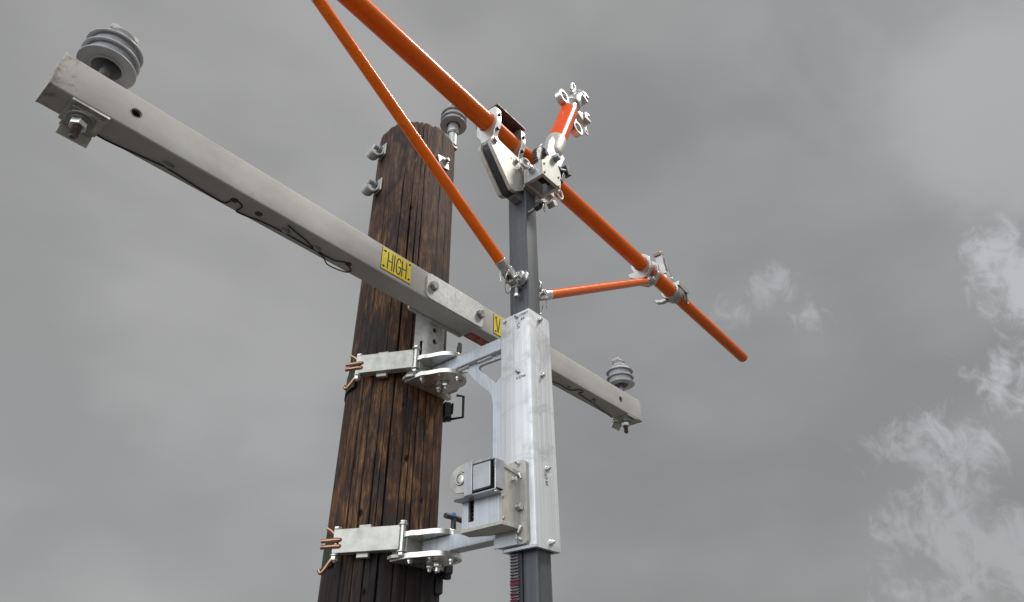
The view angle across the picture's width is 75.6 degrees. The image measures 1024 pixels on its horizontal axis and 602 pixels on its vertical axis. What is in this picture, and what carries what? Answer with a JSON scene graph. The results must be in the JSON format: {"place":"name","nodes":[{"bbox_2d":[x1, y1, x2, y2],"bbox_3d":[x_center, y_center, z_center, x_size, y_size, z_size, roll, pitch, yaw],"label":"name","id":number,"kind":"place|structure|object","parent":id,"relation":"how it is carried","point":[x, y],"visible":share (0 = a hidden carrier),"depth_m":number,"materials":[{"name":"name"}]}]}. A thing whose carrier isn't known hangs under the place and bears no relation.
{"place":"outdoors","nodes":[
{"label":"outdoors","id":0,"kind":"place"},
{"bbox_2d":[0,0,1023,601],"label":"sky","id":1,"kind":"structure","parent":0,"point":[837,186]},
{"bbox_3d":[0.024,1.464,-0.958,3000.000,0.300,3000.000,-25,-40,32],"label":"ground","id":2,"kind":"structure","parent":0,"visible":0},
{"bbox_2d":[318,121,454,601],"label":"utility pole","id":3,"kind":"object","parent":2,"relation":"on","point":[387,471],"visible":0.61,"depth_m":2.15,"materials":[{"name":"brown wood"}]},
{"bbox_2d":[35,52,641,433],"bbox_3d":[-0.241,0.041,2.341,0.129,0.188,2.578,-25,-40,32],"label":"crossarm","id":4,"kind":"object","parent":3,"relation":"attached to","point":[85,102],"visible":1,"depth_m":1.85,"materials":[{"name":"metal"}]},
{"bbox_2d":[76,23,143,88],"bbox_3d":[-1.012,-0.613,1.668,0.133,0.202,0.133,-25,-40,32],"label":"post insulator","id":5,"kind":"object","parent":4,"relation":"on","point":[112,52],"visible":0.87,"depth_m":1.64,"materials":[{"name":"grey ceramic"}]},
{"bbox_2d":[380,247,411,283],"bbox_3d":[-0.378,-0.117,2.164,0.004,0.085,0.128,-25,-40,32],"label":"warning sign","id":6,"kind":"object","parent":4,"relation":"attached to","point":[396,265],"visible":1,"depth_m":2.16,"materials":[{"name":"yellow plastic"}]},
{"bbox_2d":[493,314,503,336],"bbox_3d":[0.011,0.133,2.555,0.004,0.085,0.246,-25,-40,32],"label":"warning sign","id":7,"kind":"object","parent":4,"relation":"attached to","point":[497,320],"visible":0.27,"depth_m":2.49,"materials":[{"name":"yellow plastic"}]},
{"bbox_2d":[606,357,634,390],"bbox_3d":[0.527,0.376,3.217,0.133,0.202,0.133,-25,-40,32],"label":"post insulator","id":8,"kind":"object","parent":4,"relation":"on","point":[619,372],"visible":0.94,"depth_m":3.19,"materials":[{"name":"grey ceramic"}]},
{"bbox_2d":[361,178,382,196],"bbox_3d":[-0.577,-0.472,2.707,0.065,0.089,0.060,26,-42,-34],"label":"bolt with washer","id":9,"kind":"object","parent":3,"relation":"attached to","point":[376,186],"visible":1,"depth_m":2.70,"materials":[{"name":"metal"}]},
{"bbox_2d":[366,143,386,160],"bbox_3d":[-0.580,-0.642,2.819,0.065,0.089,0.060,26,-42,-34],"label":"bolt with washer","id":10,"kind":"object","parent":3,"relation":"attached to","point":[371,154],"visible":1,"depth_m":2.81,"materials":[{"name":"metal"}]},
{"bbox_2d":[330,520,461,572],"bbox_3d":[-0.277,0.730,1.915,0.320,0.135,0.382,-25,-40,32],"label":"pole clamp","id":11,"kind":"object","parent":3,"relation":"attached to","point":[401,544],"visible":0.98,"depth_m":1.85,"materials":[{"name":"metal"}]},
{"bbox_2d":[317,527,452,601],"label":"ratchet strap","id":12,"kind":"object","parent":11,"relation":"attached to","point":[330,545],"visible":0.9,"depth_m":1.94,"materials":[{"name":"black metal"}]},
{"bbox_2d":[443,512,461,529],"bbox_3d":[-0.169,0.644,1.901,0.024,0.068,0.070,-25,-40,32],"label":"locking pin","id":13,"kind":"object","parent":11,"relation":"in","point":[453,517],"visible":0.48,"depth_m":1.90,"materials":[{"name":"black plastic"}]},
{"bbox_2d":[353,345,466,400],"bbox_3d":[-0.284,0.260,2.223,0.320,0.146,0.382,-25,-40,32],"label":"pole clamp","id":14,"kind":"object","parent":3,"relation":"attached to","point":[424,375],"visible":0.98,"depth_m":2.16,"materials":[{"name":"metal"}]},
{"bbox_2d":[343,355,464,422],"bbox_3d":[-0.431,0.352,2.354,0.438,0.148,0.295,20,-38,-28],"label":"ratchet strap","id":15,"kind":"object","parent":14,"relation":"attached to","point":[448,407],"visible":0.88,"depth_m":2.27,"materials":[{"name":"black metal"}]},
{"bbox_2d":[457,342,461,353],"bbox_3d":[-0.179,0.179,2.228,0.023,0.085,0.023,-25,-40,32],"label":"locking pin","id":16,"kind":"object","parent":14,"relation":"in","point":[459,348],"visible":0.42,"depth_m":2.23,"materials":[{"name":"metal"}]},
{"bbox_2d":[422,308,560,554],"bbox_3d":[-0.078,0.400,1.917,0.444,0.681,0.113,-25,-40,32],"label":"mast sleeve","id":17,"kind":"object","parent":14,"relation":"attached to","point":[520,391],"visible":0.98,"depth_m":1.84,"materials":[{"name":"metal"}]},
{"bbox_2d":[450,457,536,552],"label":"rack drive","id":18,"kind":"structure","parent":17,"relation":"attached to","point":[494,498],"depth_m":1.64,"materials":[{"name":"metal"}]},
{"bbox_2d":[509,189,552,601],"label":"mast tube","id":19,"kind":"object","parent":17,"relation":"in","point":[531,576],"visible":0.46,"depth_m":2.04,"materials":[{"name":"grey metal"}]},
{"bbox_2d":[476,103,535,204],"bbox_3d":[-0.017,-0.492,2.312,0.106,0.335,0.254,-25,-40,32],"label":"boom saddle","id":20,"kind":"object","parent":19,"relation":"attached to","point":[504,168],"visible":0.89,"depth_m":2.24,"materials":[{"name":"metal"}]},
{"bbox_2d":[337,0,747,361],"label":"boom pole","id":21,"kind":"object","parent":20,"relation":"attached to","point":[370,15],"visible":0.82,"depth_m":2.26,"materials":[{"name":"orange plastic"}]},
{"bbox_2d":[628,254,659,286],"bbox_3d":[0.593,-0.134,2.971,0.119,0.127,0.084,-25,-40,32],"label":"ring clamp","id":22,"kind":"object","parent":21,"relation":"attached to","point":[645,271],"visible":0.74,"depth_m":2.94,"materials":[{"name":"metal"}]},
{"bbox_2d":[652,251,688,304],"bbox_3d":[0.739,-0.095,3.170,0.135,0.253,0.197,-25,-40,32],"label":"wire holder","id":23,"kind":"object","parent":21,"relation":"attached to","point":[680,293],"visible":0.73,"depth_m":3.12,"materials":[{"name":"metal"}]},
{"bbox_2d":[500,270,528,297],"bbox_3d":[0.000,-0.068,2.034,0.067,0.102,0.090,-25,-40,32],"label":"brace lug","id":24,"kind":"object","parent":19,"relation":"attached to","point":[523,275],"visible":0.97,"depth_m":2.04,"materials":[{"name":"metal"}]},
{"bbox_2d":[311,0,519,286],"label":"brace pole","id":25,"kind":"object","parent":24,"relation":"attached to","point":[369,72],"visible":0.97,"depth_m":1.90,"materials":[{"name":"plastic"}]},
{"bbox_2d":[528,200,545,213],"bbox_3d":[0.081,-0.311,2.203,0.066,0.049,0.033,-14,-35,18],"label":"hitch pin","id":26,"kind":"object","parent":19,"relation":"attached to","point":[538,206],"visible":1,"depth_m":2.19,"materials":[{"name":"grey metal"}]},
{"bbox_2d":[539,280,547,313],"bbox_3d":[0.092,-0.009,2.127,0.067,0.102,0.083,-25,-40,32],"label":"brace lug","id":27,"kind":"object","parent":19,"relation":"attached to","point":[544,292],"visible":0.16,"depth_m":2.11,"materials":[{"name":"metal"}]},
{"bbox_2d":[539,276,655,300],"bbox_3d":[0.346,-0.053,2.534,0.060,0.538,0.869,-25,-40,32],"label":"brace pole","id":28,"kind":"object","parent":27,"relation":"attached to","point":[564,292],"visible":0.83,"depth_m":2.44,"materials":[{"name":"plastic"}]},
{"bbox_2d":[519,146,571,208],"bbox_3d":[0.107,-0.455,2.293,0.115,0.228,0.233,-25,-40,32],"label":"tilt gearbox","id":29,"kind":"object","parent":19,"relation":"attached to","point":[545,176],"visible":0.98,"depth_m":2.28,"materials":[{"name":"metal"}]},
{"bbox_2d":[538,104,577,167],"bbox_3d":[0.178,-0.628,2.520,0.081,0.458,0.246,-25,-40,32],"label":"stub post","id":30,"kind":"object","parent":29,"relation":"attached to","point":[555,142],"visible":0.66,"depth_m":2.48,"materials":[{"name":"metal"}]},
{"bbox_2d":[555,82,590,137],"bbox_3d":[0.251,-0.814,2.752,0.076,0.329,0.213,-25,-40,32],"label":"wire holder","id":31,"kind":"object","parent":30,"relation":"attached to","point":[578,99],"visible":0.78,"depth_m":2.73,"materials":[{"name":"metal"}]},
{"bbox_2d":[413,314,444,357],"bbox_3d":[-0.284,0.130,2.342,0.036,0.335,0.190,-25,-40,32],"label":"arm bracket","id":32,"kind":"object","parent":3,"relation":"attached to","point":[425,335],"visible":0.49,"depth_m":2.32,"materials":[{"name":"metal"}]},
{"bbox_2d":[438,154,449,170],"bbox_3d":[-0.282,-0.597,2.813,0.034,0.069,0.069,-25,-40,32],"label":"washer bolt","id":33,"kind":"object","parent":3,"relation":"attached to","point":[443,162],"visible":0.94,"depth_m":2.81,"materials":[{"name":"metal"}]},
{"bbox_2d":[447,121,458,150],"bbox_3d":[-0.302,-0.667,3.185,0.082,0.652,0.064,-25,-40,32],"label":"pole top pin","id":34,"kind":"object","parent":3,"relation":"attached to","point":[453,125],"visible":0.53,"depth_m":3.27,"materials":[{"name":"metal"}]},
{"bbox_2d":[440,103,466,136],"bbox_3d":[-0.295,-0.914,3.340,0.133,0.202,0.133,-25,-40,32],"label":"post insulator","id":35,"kind":"object","parent":34,"relation":"attached to","point":[451,112],"visible":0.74,"depth_m":3.31,"materials":[{"name":"grey ceramic"}]}
]}

